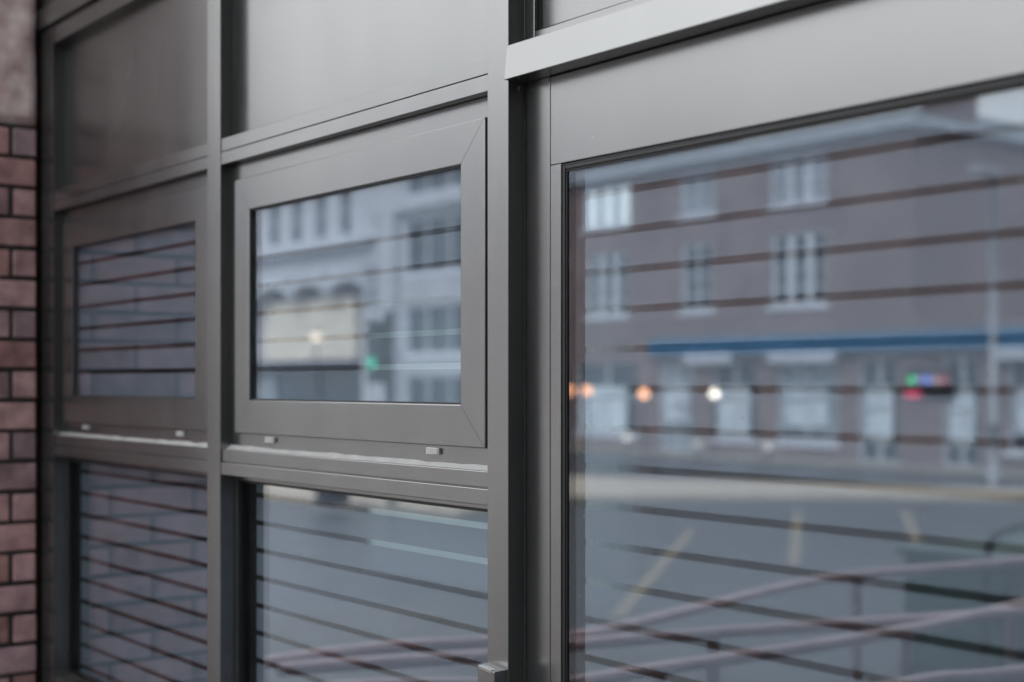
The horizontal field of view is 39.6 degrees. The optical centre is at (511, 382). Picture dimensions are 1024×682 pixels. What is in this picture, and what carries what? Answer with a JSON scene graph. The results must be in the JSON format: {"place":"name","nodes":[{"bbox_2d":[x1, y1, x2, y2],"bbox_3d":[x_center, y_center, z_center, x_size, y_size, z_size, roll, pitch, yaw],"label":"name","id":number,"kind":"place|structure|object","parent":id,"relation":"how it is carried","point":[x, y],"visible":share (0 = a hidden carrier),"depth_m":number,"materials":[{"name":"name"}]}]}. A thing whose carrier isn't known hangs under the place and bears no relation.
{"place":"outdoors","nodes":[
{"label":"outdoors","id":0,"kind":"place"},
{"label":"pavement","id":1,"kind":"structure","parent":0,"visible":0},
{"bbox_2d":[0,0,35,681],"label":"brick wall","id":2,"kind":"structure","parent":1,"relation":"on","point":[17,337],"depth_m":3.45,"materials":[{"name":"brown brick"}]},
{"bbox_3d":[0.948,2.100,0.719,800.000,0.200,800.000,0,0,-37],"label":"road","id":3,"kind":"structure","parent":0,"visible":0},
{"bbox_2d":[32,0,206,681],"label":"building","id":4,"kind":"structure","parent":3,"relation":"on","point":[164,482],"depth_m":6.29,"materials":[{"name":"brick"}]},
{"bbox_2d":[35,0,1023,681],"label":"window wall","id":5,"kind":"structure","parent":4,"relation":"attached to","point":[241,142],"depth_m":1.99,"materials":[{"name":"metal"}]},
{"bbox_2d":[65,456,206,681],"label":"fixed window","id":6,"kind":"structure","parent":5,"relation":"in","point":[196,499],"depth_m":3.15,"materials":[{"name":"glass"}]},
{"bbox_2d":[235,476,487,681],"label":"fixed window","id":7,"kind":"structure","parent":5,"relation":"in","point":[464,540],"depth_m":2.39,"materials":[{"name":"glass"}]},
{"bbox_2d":[551,0,1023,681],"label":"window","id":8,"kind":"structure","parent":5,"relation":"in","point":[834,60],"depth_m":1.61,"materials":[{"name":"glass"}]},
{"bbox_2d":[277,87,1023,681],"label":"room","id":9,"kind":"object","parent":4,"relation":"attached to","point":[913,439],"visible":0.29,"depth_m":4.12,"materials":[{"name":"paint"}]},
{"bbox_2d":[362,263,652,675],"bbox_3d":[-0.077,0.225,5.099,0.083,1.350,1.780,0,0,-37],"label":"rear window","id":10,"kind":"structure","parent":9,"relation":"in","point":[643,267],"depth_m":4.58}
]}

